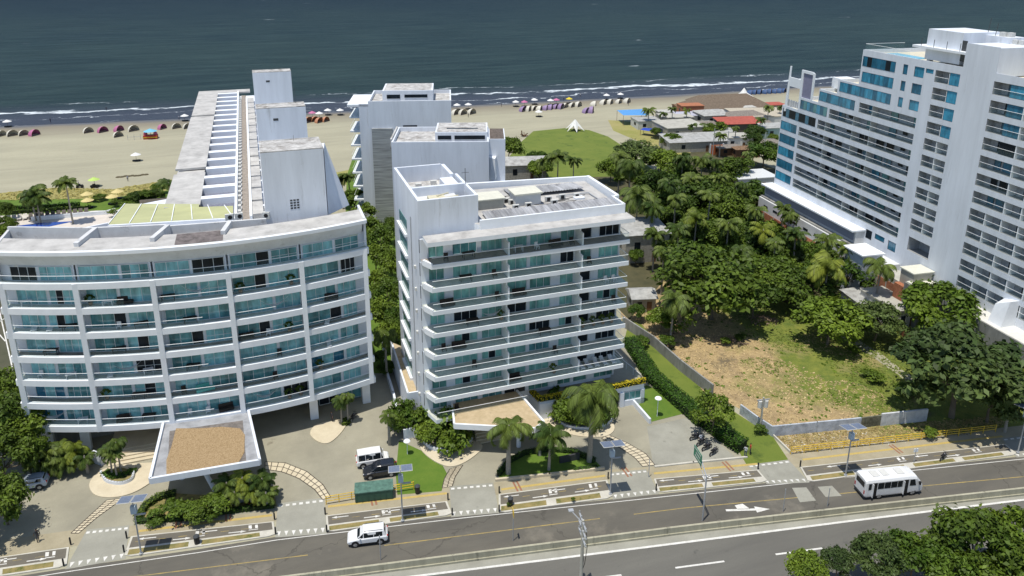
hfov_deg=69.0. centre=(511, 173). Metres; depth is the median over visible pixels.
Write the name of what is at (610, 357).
balcony sunbed
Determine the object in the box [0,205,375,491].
curved apartment building
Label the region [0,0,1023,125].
sea
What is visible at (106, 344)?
window
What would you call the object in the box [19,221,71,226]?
pool water
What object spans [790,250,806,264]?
tree
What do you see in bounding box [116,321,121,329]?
balcony chair
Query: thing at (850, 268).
tree
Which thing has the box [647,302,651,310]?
door
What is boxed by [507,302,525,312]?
window
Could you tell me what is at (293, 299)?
window
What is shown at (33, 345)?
window
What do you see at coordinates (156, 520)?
shrub
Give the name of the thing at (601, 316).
potted plant
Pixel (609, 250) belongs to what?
window
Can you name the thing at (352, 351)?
window
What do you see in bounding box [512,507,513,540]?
warning sign
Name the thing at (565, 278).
window
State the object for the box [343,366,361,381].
window
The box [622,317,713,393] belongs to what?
lane wall
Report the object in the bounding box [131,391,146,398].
balcony table
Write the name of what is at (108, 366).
window
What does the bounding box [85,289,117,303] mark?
window
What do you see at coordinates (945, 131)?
sliding door
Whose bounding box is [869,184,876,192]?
balcony door
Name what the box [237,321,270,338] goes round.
window
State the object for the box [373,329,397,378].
palm tree
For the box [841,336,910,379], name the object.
dirt track
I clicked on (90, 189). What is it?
dune plant tufts
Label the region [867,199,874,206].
balcony door
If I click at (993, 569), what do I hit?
tree
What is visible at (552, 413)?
shrub
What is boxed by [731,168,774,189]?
outbuilding
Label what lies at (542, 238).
window
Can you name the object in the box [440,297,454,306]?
balcony sofa
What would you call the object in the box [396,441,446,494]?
car park lawn
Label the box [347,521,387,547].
moving car
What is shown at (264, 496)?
palm tree
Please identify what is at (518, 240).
window
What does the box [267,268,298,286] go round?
window
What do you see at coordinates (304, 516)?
driveway apron
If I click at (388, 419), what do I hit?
palm tree
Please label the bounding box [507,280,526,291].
window
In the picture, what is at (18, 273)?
window
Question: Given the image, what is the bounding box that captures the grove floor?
[592,152,882,324]
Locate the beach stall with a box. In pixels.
[143,129,158,139]
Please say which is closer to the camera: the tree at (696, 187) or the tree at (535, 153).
the tree at (696, 187)
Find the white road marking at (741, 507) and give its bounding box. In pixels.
[41,459,1023,575]
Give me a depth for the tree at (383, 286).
128.55 m
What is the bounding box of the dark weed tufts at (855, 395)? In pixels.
[669,315,931,423]
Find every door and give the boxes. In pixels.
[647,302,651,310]
[830,181,835,188]
[831,168,837,175]
[835,140,841,148]
[839,112,845,119]
[857,148,861,155]
[859,134,863,141]
[865,213,872,221]
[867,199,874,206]
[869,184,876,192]
[871,169,879,177]
[873,154,881,163]
[875,218,881,225]
[876,139,883,148]
[877,203,884,211]
[879,188,886,196]
[881,173,888,181]
[884,158,891,166]
[886,143,893,151]
[888,127,896,136]
[891,111,898,120]
[940,125,950,138]
[942,108,953,121]
[946,90,956,103]
[948,73,959,86]
[960,40,967,61]
[986,196,993,206]
[990,178,997,188]
[993,160,1001,170]
[995,199,1004,209]
[998,142,1015,158]
[998,181,1007,192]
[1001,123,1019,138]
[1002,162,1011,173]
[1005,104,1023,119]
[1009,84,1023,100]
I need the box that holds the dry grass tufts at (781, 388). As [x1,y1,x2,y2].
[639,314,891,424]
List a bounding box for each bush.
[91,193,106,200]
[104,208,117,214]
[107,198,123,206]
[120,200,135,207]
[124,190,141,201]
[138,189,154,197]
[148,188,163,197]
[150,182,161,189]
[627,303,646,320]
[628,249,643,264]
[635,334,649,345]
[644,307,676,331]
[652,306,696,333]
[658,334,675,346]
[720,337,731,343]
[734,333,745,340]
[752,423,768,433]
[846,344,860,353]
[860,367,890,382]
[894,381,915,395]
[923,426,938,438]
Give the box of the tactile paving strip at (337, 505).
[1,435,1002,556]
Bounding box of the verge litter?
[783,431,905,451]
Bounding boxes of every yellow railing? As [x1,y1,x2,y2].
[325,481,413,504]
[790,425,996,454]
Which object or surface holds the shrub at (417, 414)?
on the forecourt
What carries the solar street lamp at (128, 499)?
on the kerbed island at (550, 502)
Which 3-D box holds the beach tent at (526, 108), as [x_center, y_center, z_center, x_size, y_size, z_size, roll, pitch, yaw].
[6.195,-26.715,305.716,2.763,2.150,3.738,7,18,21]
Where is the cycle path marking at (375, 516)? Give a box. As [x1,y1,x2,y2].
[0,449,981,564]
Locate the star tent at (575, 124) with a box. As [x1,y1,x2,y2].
[567,119,582,131]
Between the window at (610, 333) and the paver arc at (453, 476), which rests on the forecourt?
the paver arc at (453, 476)
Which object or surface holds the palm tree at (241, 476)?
on the planted bed at (185, 497)
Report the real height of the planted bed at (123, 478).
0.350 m
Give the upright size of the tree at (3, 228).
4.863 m
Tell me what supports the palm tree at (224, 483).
on the planted bed at (185, 497)
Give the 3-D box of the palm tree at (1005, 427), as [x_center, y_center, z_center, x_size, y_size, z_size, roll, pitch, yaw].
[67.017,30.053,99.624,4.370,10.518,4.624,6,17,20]
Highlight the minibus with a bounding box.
[854,466,921,498]
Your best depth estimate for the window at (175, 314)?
92.40 m
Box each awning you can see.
[617,109,644,119]
[640,128,661,133]
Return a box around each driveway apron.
[66,525,129,568]
[275,498,326,536]
[450,483,498,516]
[610,469,658,499]
[748,460,809,483]
[1002,436,1023,456]
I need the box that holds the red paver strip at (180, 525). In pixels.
[175,444,903,528]
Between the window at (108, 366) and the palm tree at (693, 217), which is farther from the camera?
the palm tree at (693, 217)
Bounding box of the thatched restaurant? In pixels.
[678,93,770,109]
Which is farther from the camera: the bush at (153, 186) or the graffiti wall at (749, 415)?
the bush at (153, 186)
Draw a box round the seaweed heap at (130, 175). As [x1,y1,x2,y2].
[115,174,148,177]
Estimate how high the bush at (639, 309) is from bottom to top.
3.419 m
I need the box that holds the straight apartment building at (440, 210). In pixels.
[390,164,644,447]
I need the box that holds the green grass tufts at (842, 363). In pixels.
[732,314,932,413]
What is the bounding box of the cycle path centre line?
[13,448,998,560]
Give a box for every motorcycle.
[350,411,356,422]
[689,430,699,440]
[696,437,705,446]
[701,442,711,450]
[709,445,718,456]
[939,450,947,461]
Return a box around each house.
[619,216,671,263]
[630,116,659,129]
[652,118,705,135]
[655,109,673,116]
[656,113,694,119]
[659,131,729,152]
[673,111,697,120]
[676,103,704,111]
[692,109,725,120]
[697,121,718,127]
[712,116,759,131]
[715,127,734,132]
[715,144,739,155]
[722,132,753,145]
[724,107,781,121]
[725,110,764,116]
[732,145,759,157]
[743,105,755,107]
[757,122,780,138]
[757,139,778,148]
[765,102,784,106]
[860,286,911,328]
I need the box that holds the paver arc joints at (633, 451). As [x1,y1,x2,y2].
[601,435,654,466]
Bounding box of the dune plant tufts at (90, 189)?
[0,179,170,199]
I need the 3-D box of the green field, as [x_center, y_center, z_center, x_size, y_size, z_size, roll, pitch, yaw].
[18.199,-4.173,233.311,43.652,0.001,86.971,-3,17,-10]
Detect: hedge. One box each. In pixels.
[10,205,90,214]
[11,201,79,210]
[99,467,136,478]
[122,192,165,200]
[132,488,176,519]
[133,501,275,524]
[340,416,349,425]
[497,445,595,475]
[573,464,598,469]
[622,335,748,453]
[646,364,701,426]
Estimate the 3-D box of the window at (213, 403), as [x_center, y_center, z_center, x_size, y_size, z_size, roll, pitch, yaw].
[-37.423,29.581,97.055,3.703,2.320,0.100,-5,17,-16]
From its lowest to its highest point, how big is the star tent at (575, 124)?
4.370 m
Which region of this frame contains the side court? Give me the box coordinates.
[0,300,14,370]
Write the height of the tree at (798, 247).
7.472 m
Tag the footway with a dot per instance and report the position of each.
(31, 544)
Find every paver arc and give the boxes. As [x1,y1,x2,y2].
[72,499,118,532]
[265,462,329,498]
[443,466,460,486]
[603,435,653,465]
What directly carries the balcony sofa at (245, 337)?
on the curved apartment building at (55, 274)
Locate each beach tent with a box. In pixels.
[0,130,5,135]
[6,130,17,136]
[18,130,28,135]
[28,129,40,136]
[83,127,93,133]
[97,126,108,132]
[113,125,123,131]
[113,131,123,137]
[128,125,139,131]
[157,124,166,129]
[171,123,181,128]
[314,117,322,122]
[321,117,329,121]
[451,109,458,114]
[458,109,466,114]
[467,109,475,114]
[524,106,530,111]
[556,103,564,109]
[574,101,581,106]
[586,106,593,113]
[599,99,606,104]
[606,99,612,104]
[623,98,630,103]
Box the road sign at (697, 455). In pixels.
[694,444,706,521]
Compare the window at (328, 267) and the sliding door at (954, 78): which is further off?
the sliding door at (954, 78)
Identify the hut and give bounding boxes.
[625,287,657,312]
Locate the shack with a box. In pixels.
[839,286,867,305]
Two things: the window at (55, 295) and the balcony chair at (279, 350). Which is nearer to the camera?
the window at (55, 295)
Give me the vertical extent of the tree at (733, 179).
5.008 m
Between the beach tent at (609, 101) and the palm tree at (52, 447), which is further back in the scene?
the beach tent at (609, 101)
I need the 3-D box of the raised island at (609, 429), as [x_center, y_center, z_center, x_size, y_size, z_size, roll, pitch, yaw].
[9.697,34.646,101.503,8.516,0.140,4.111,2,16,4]
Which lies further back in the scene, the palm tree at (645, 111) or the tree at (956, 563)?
the palm tree at (645, 111)
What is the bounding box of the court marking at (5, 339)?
[0,313,12,366]
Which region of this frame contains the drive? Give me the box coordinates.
[647,418,734,466]
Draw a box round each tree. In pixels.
[0,201,15,215]
[0,216,18,226]
[0,225,6,236]
[0,365,18,393]
[0,386,25,435]
[0,405,55,440]
[0,426,43,475]
[0,469,34,524]
[0,475,28,524]
[7,430,49,472]
[16,183,47,220]
[19,189,52,222]
[23,455,54,473]
[30,441,59,461]
[41,454,64,476]
[49,452,80,479]
[51,175,77,223]
[52,438,72,455]
[61,440,89,468]
[72,450,95,473]
[95,443,121,472]
[100,448,124,474]
[106,436,127,471]
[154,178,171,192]
[211,472,237,493]
[224,487,245,507]
[229,469,252,493]
[240,482,262,505]
[246,467,277,490]
[254,484,278,505]
[331,395,349,424]
[337,171,357,209]
[339,178,346,208]
[339,392,354,419]
[344,188,363,206]
[349,201,378,216]
[366,214,384,244]
[366,223,394,244]
[367,241,393,269]
[368,265,389,287]
[369,277,398,301]
[370,295,398,324]
[372,249,396,276]
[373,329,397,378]
[375,318,400,340]
[379,410,396,445]
[383,215,394,245]
[383,306,399,341]
[486,415,533,474]
[505,136,526,156]
[524,150,546,155]
[527,158,553,178]
[530,420,571,470]
[532,431,541,455]
[535,155,550,177]
[546,149,568,176]
[561,379,619,462]
[564,155,582,175]
[595,158,615,182]
[608,149,631,193]
[612,138,659,165]
[612,169,644,186]
[615,159,644,212]
[619,184,656,218]
[634,169,680,190]
[641,107,655,119]
[641,198,665,222]
[643,148,677,171]
[643,226,666,271]
[645,190,698,220]
[647,238,773,319]
[650,127,661,137]
[650,241,680,259]
[653,246,674,294]
[655,176,732,212]
[656,226,679,246]
[657,177,680,205]
[659,111,667,119]
[659,289,691,335]
[660,206,685,223]
[661,163,699,178]
[662,133,682,138]
[666,193,687,223]
[666,222,690,245]
[668,107,676,118]
[671,219,717,245]
[672,154,692,183]
[680,171,703,192]
[681,206,708,240]
[683,107,690,118]
[687,123,696,131]
[689,388,735,435]
[690,152,712,173]
[696,225,747,250]
[696,238,716,247]
[697,189,720,219]
[697,208,711,219]
[698,171,728,183]
[699,122,718,131]
[699,183,756,219]
[706,239,732,252]
[707,157,724,172]
[707,172,730,185]
[708,121,730,130]
[713,131,727,157]
[714,217,742,244]
[718,155,756,178]
[725,172,737,183]
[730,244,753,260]
[731,126,739,136]
[733,217,769,238]
[734,181,749,195]
[735,280,785,318]
[736,216,746,232]
[741,132,764,143]
[741,151,755,166]
[741,231,795,257]
[742,179,764,201]
[743,124,768,136]
[744,204,767,220]
[745,215,766,221]
[746,140,777,167]
[747,252,764,261]
[749,221,776,254]
[749,252,797,292]
[755,117,766,124]
[756,255,768,262]
[759,220,784,235]
[760,247,772,257]
[763,105,774,119]
[763,218,789,235]
[765,236,785,253]
[766,134,778,139]
[769,263,845,307]
[773,201,794,225]
[778,210,799,234]
[782,226,810,256]
[783,236,810,257]
[784,547,829,575]
[785,293,876,346]
[787,233,809,255]
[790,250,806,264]
[796,262,809,268]
[803,258,832,276]
[804,241,839,258]
[805,249,846,290]
[812,233,842,251]
[820,544,856,575]
[825,256,877,287]
[837,241,852,258]
[845,528,911,575]
[846,297,910,341]
[862,256,896,293]
[884,316,1023,418]
[886,524,940,575]
[898,275,985,328]
[917,544,984,575]
[919,503,1023,575]
[961,376,1023,423]
[974,536,1023,575]
[979,503,1023,540]
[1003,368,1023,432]
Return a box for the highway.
[429,501,1023,575]
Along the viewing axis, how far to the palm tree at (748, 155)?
212.84 m
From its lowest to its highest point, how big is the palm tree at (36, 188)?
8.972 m
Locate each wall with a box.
[31,208,114,220]
[92,450,103,465]
[100,470,134,484]
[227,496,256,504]
[382,348,396,405]
[403,427,416,438]
[423,438,472,451]
[495,466,604,481]
[559,452,579,462]
[560,418,611,429]
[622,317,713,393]
[633,400,650,423]
[654,456,747,467]
[739,404,772,435]
[772,417,861,436]
[773,434,792,454]
[880,408,928,425]
[900,328,909,336]
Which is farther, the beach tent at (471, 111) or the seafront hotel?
the beach tent at (471, 111)
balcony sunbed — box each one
[30,326,37,331]
[46,326,53,331]
[583,358,592,368]
[592,357,599,367]
[599,355,607,365]
[607,354,616,364]
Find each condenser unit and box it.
[225,213,233,220]
[234,212,242,219]
[262,211,269,218]
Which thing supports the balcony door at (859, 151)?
in the seafront hotel
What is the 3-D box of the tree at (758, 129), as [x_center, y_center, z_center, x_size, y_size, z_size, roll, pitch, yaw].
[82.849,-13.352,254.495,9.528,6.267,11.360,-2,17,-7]
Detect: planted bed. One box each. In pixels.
[106,467,131,480]
[144,493,276,516]
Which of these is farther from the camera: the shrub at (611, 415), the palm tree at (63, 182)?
the palm tree at (63, 182)
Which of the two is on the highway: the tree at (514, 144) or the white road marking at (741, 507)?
the white road marking at (741, 507)
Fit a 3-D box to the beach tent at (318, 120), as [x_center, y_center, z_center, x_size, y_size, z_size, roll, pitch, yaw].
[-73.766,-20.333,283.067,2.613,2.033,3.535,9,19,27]
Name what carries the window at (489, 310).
in the straight apartment building at (440, 210)
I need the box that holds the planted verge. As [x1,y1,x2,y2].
[2,452,1003,573]
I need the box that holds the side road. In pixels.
[22,457,1023,575]
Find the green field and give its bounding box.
[509,128,652,177]
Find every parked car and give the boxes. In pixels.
[23,471,49,489]
[355,446,388,468]
[362,457,396,479]
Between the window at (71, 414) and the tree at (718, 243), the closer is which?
the window at (71, 414)
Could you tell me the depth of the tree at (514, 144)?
226.48 m
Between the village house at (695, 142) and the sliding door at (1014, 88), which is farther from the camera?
the village house at (695, 142)
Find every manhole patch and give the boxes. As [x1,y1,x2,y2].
[792,487,815,501]
[818,486,840,496]
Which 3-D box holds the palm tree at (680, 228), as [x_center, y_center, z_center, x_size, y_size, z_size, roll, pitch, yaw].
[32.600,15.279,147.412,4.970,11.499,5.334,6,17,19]
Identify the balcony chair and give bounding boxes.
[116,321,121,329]
[181,385,186,394]
[266,328,270,336]
[277,348,281,356]
[326,338,331,346]
[441,343,446,351]
[472,359,476,367]
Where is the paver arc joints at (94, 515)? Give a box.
[71,498,119,533]
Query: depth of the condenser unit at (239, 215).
97.44 m
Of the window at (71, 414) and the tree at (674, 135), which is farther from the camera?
the tree at (674, 135)
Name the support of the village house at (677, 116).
on the ground at (48, 154)
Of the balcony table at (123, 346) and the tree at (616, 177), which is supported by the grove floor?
the tree at (616, 177)
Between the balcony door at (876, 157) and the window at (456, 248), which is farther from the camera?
the balcony door at (876, 157)
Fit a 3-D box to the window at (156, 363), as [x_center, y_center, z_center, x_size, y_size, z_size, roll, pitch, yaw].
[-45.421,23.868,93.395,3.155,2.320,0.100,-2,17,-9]
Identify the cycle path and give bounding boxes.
[0,445,1009,567]
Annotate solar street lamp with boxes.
[116,494,147,554]
[388,464,412,521]
[600,440,625,494]
[839,423,866,475]
[1014,403,1023,453]
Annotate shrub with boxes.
[144,506,164,527]
[152,495,178,515]
[165,497,194,521]
[183,493,212,524]
[202,490,233,516]
[203,510,219,522]
[373,350,387,362]
[374,360,394,374]
[385,398,419,432]
[399,407,425,433]
[414,419,450,445]
[418,403,450,427]
[425,405,474,457]
[453,429,469,447]
[546,405,573,424]
[547,385,569,407]
[551,395,588,426]
[566,404,606,424]
[601,408,618,424]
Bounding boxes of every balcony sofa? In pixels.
[116,296,133,304]
[116,413,132,423]
[195,382,214,392]
[218,401,233,411]
[239,331,254,341]
[324,292,338,300]
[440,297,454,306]
[451,340,466,349]
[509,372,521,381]
[512,287,526,295]
[548,238,563,246]
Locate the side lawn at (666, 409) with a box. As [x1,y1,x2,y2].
[639,385,681,421]
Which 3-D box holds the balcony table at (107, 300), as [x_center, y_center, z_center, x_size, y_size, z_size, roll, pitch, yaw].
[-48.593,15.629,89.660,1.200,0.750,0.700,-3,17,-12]
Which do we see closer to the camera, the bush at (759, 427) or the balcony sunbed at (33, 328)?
the balcony sunbed at (33, 328)
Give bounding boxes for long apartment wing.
[88,68,348,226]
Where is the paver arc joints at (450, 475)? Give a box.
[442,465,462,487]
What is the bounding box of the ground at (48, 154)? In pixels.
[0,86,1015,575]
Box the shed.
[505,156,545,180]
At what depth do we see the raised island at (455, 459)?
95.66 m
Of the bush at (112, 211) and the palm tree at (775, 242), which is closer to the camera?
the palm tree at (775, 242)
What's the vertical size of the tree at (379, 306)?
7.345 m
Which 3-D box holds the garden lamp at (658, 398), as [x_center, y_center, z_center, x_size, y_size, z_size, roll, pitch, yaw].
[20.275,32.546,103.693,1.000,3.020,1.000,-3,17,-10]
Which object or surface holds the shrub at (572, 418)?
on the raised island at (609, 429)
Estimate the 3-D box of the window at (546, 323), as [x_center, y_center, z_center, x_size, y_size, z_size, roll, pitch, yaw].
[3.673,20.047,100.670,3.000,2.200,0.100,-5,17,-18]
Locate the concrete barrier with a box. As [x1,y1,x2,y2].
[283,487,1023,575]
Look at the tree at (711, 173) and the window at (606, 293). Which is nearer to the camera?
the window at (606, 293)
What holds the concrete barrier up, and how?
on the road shoulder
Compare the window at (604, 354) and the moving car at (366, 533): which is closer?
the moving car at (366, 533)
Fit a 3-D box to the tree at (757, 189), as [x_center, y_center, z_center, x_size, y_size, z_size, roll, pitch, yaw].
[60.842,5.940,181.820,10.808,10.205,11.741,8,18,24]
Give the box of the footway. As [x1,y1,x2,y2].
[0,425,1023,555]
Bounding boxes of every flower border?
[529,389,567,401]
[612,377,645,388]
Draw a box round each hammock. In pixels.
[38,412,63,417]
[113,363,138,369]
[182,283,209,291]
[256,388,277,397]
[263,296,287,305]
[480,306,503,315]
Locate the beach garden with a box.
[0,190,168,215]
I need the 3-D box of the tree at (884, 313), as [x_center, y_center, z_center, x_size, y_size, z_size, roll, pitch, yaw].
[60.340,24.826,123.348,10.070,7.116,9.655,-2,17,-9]
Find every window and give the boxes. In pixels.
[9,266,37,280]
[15,290,48,304]
[20,315,47,328]
[25,339,57,352]
[30,363,56,375]
[35,387,65,398]
[38,266,73,280]
[41,410,65,420]
[48,290,74,304]
[48,315,78,328]
[57,363,86,375]
[58,339,82,351]
[66,409,94,420]
[67,387,90,397]
[77,265,119,280]
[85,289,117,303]
[90,313,127,327]
[94,338,126,351]
[98,361,134,374]
[102,385,132,397]
[106,407,141,419]
[119,287,151,301]
[120,263,149,278]
[127,335,158,349]
[128,311,154,325]
[134,382,164,395]
[136,359,161,372]
[143,405,168,417]
[154,260,190,276]
[161,282,198,299]
[165,307,196,323]
[168,331,204,346]
[171,355,202,369]
[175,377,209,392]
[178,400,207,414]
[191,256,224,273]
[197,303,229,320]
[199,279,226,295]
[203,350,234,365]
[205,327,232,342]
[209,395,239,410]
[211,373,237,387]
[229,250,269,269]
[232,274,266,292]
[234,297,273,315]
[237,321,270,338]
[240,343,277,360]
[242,366,274,382]
[245,387,281,404]
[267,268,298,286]
[270,246,297,263]
[272,315,302,332]
[275,292,300,308]
[276,359,306,376]
[279,337,304,353]
[283,381,308,396]
[302,240,332,258]
[304,261,338,280]
[306,285,335,302]
[308,306,341,325]
[310,329,338,346]
[311,350,344,368]
[313,372,341,389]
[334,234,358,252]
[337,280,356,295]
[340,257,354,272]
[340,324,358,339]
[343,302,357,316]
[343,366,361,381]
[346,345,359,359]
[399,209,411,374]
[419,245,424,405]
[428,246,443,257]
[429,268,443,280]
[429,291,444,302]
[430,314,444,325]
[431,337,445,346]
[431,359,445,367]
[432,380,446,388]
[433,401,446,408]
[452,242,476,254]
[453,264,476,277]
[453,287,476,299]
[454,309,476,321]
[454,331,477,340]
[455,353,477,363]
[455,374,477,384]
[455,395,477,402]
[481,239,501,250]
[481,261,501,273]
[481,283,501,295]
[482,306,501,316]
[482,328,501,338]
[482,349,501,358]
[482,370,501,379]
[482,391,501,397]
[504,386,524,393]
[507,257,526,269]
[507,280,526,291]
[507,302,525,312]
[507,324,525,333]
[507,345,525,354]
[507,366,525,373]
[508,235,526,247]
[528,382,547,389]
[529,298,549,309]
[529,320,549,330]
[529,341,548,350]
[529,362,548,370]
[530,232,550,244]
[530,254,550,266]
[530,276,550,288]
[557,378,569,384]
[558,337,570,345]
[558,358,570,365]
[559,295,572,304]
[559,316,571,325]
[560,251,573,262]
[560,273,572,283]
[561,230,574,240]
[573,375,585,381]
[577,355,586,361]
[578,313,588,321]
[578,334,587,341]
[579,292,588,301]
[580,271,589,280]
[581,227,591,237]
[581,249,590,259]
[593,370,611,377]
[594,350,612,358]
[595,330,613,339]
[596,309,614,319]
[597,267,616,278]
[597,288,615,297]
[598,245,617,257]
[599,224,618,235]
[624,389,640,400]
[634,242,640,252]
[856,474,864,486]
[865,229,871,239]
[875,234,884,242]
[878,483,884,488]
[884,482,890,488]
[888,240,895,251]
[891,481,897,487]
[897,481,902,486]
[898,97,902,106]
[900,81,905,90]
[903,64,907,74]
[909,100,918,111]
[910,479,915,485]
[911,83,921,94]
[914,66,924,77]
[926,69,933,73]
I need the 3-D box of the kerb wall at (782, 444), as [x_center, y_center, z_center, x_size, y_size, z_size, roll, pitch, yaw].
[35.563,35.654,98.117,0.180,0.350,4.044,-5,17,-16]
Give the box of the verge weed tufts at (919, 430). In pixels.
[776,416,1004,452]
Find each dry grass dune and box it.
[0,179,171,199]
[608,120,690,154]
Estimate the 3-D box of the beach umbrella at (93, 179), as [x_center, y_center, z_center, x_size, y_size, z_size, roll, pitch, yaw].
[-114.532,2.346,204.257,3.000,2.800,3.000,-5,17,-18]
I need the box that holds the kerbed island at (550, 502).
[0,444,1015,575]
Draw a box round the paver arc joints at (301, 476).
[265,461,330,499]
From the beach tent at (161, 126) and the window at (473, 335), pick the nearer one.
the window at (473, 335)
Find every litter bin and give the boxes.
[193,534,199,544]
[414,484,419,493]
[508,496,512,505]
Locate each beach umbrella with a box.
[80,191,92,201]
[81,198,93,207]
[88,177,99,186]
[105,194,117,204]
[111,189,122,198]
[130,152,140,161]
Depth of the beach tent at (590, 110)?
301.47 m
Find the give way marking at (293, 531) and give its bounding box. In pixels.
[70,437,1023,566]
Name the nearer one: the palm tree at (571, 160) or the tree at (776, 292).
the tree at (776, 292)
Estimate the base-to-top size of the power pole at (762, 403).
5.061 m
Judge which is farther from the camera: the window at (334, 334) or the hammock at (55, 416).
the window at (334, 334)
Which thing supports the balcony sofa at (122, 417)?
on the curved apartment building at (55, 274)
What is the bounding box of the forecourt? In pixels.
[0,311,743,539]
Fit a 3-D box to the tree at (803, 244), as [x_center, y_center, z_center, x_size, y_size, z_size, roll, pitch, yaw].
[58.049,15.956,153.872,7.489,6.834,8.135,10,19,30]
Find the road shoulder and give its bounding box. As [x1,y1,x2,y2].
[363,496,1023,575]
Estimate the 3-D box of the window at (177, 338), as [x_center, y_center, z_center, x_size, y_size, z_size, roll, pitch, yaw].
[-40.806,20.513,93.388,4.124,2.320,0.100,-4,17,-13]
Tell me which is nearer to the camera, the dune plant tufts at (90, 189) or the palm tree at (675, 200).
the palm tree at (675, 200)
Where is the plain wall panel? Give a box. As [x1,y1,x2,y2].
[861,415,881,426]
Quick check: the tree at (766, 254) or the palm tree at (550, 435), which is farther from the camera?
the tree at (766, 254)
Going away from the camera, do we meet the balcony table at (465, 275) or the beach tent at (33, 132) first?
the balcony table at (465, 275)
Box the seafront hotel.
[758,18,1023,367]
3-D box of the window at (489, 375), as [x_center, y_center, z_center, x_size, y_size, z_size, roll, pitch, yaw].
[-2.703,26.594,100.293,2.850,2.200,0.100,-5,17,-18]
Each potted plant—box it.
[83,294,94,305]
[100,388,110,399]
[234,282,244,293]
[283,321,293,332]
[284,388,293,398]
[285,274,295,284]
[295,385,303,395]
[315,359,323,369]
[496,309,504,320]
[549,363,556,373]
[579,317,585,327]
[588,316,596,325]
[598,314,605,324]
[606,312,614,322]
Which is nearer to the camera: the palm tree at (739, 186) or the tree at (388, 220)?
the tree at (388, 220)
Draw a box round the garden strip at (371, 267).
[346,160,400,372]
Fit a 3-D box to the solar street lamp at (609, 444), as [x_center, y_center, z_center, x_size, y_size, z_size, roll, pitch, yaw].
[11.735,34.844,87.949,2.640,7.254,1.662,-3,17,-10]
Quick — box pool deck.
[0,210,118,237]
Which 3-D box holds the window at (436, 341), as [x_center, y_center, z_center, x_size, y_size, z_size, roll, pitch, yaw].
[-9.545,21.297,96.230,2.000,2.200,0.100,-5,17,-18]
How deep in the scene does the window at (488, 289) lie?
96.85 m
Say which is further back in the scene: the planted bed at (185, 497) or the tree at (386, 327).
the tree at (386, 327)
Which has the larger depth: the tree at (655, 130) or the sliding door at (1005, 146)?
the tree at (655, 130)
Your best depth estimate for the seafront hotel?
129.96 m
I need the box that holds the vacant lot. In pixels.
[621,279,1019,424]
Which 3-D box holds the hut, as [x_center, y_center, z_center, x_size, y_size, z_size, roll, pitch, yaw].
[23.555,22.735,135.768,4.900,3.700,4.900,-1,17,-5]
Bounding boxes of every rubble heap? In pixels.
[718,335,748,347]
[749,314,778,327]
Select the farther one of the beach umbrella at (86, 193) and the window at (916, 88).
the beach umbrella at (86, 193)
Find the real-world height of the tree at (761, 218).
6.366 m
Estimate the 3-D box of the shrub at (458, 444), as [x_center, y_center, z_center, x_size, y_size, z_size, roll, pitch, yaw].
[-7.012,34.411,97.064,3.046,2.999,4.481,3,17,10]
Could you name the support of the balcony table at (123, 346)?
on the curved apartment building at (55, 274)
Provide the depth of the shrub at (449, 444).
95.69 m
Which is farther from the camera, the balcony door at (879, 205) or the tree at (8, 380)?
the balcony door at (879, 205)
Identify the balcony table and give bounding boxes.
[20,299,31,306]
[43,347,58,355]
[61,323,77,331]
[65,371,76,379]
[77,416,88,423]
[102,299,113,305]
[112,345,125,352]
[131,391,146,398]
[133,320,148,328]
[141,412,155,420]
[143,366,153,375]
[160,293,174,300]
[183,315,196,322]
[186,362,199,371]
[459,273,472,278]
[461,250,474,259]
[466,317,478,324]
[538,327,550,335]
[593,298,601,303]
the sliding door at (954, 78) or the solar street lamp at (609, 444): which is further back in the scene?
the sliding door at (954, 78)
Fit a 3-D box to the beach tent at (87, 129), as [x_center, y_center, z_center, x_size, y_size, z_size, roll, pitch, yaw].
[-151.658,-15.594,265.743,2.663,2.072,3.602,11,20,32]
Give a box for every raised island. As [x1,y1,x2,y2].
[89,462,151,497]
[310,420,345,443]
[420,436,481,466]
[555,420,614,437]
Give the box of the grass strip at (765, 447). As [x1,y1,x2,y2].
[625,320,787,463]
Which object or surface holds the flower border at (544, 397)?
on the straight apartment building at (440, 210)
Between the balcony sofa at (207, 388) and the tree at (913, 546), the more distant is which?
the balcony sofa at (207, 388)
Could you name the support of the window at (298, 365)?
in the curved apartment building at (55, 274)
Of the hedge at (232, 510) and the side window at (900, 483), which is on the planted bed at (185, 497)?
the hedge at (232, 510)
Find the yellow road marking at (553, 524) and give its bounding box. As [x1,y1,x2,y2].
[140,476,1023,575]
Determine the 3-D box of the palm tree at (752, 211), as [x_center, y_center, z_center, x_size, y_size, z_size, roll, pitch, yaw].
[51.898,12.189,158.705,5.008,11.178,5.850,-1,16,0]
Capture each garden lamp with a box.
[403,439,409,453]
[655,396,661,415]
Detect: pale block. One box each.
[347,83,450,222]
[390,123,504,278]
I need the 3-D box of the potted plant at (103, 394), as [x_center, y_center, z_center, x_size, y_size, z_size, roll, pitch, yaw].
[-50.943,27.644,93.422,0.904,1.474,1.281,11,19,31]
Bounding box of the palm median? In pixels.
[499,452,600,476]
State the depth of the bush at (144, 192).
192.47 m
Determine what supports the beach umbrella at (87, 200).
on the beach garden
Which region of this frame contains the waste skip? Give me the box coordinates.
[354,479,392,502]

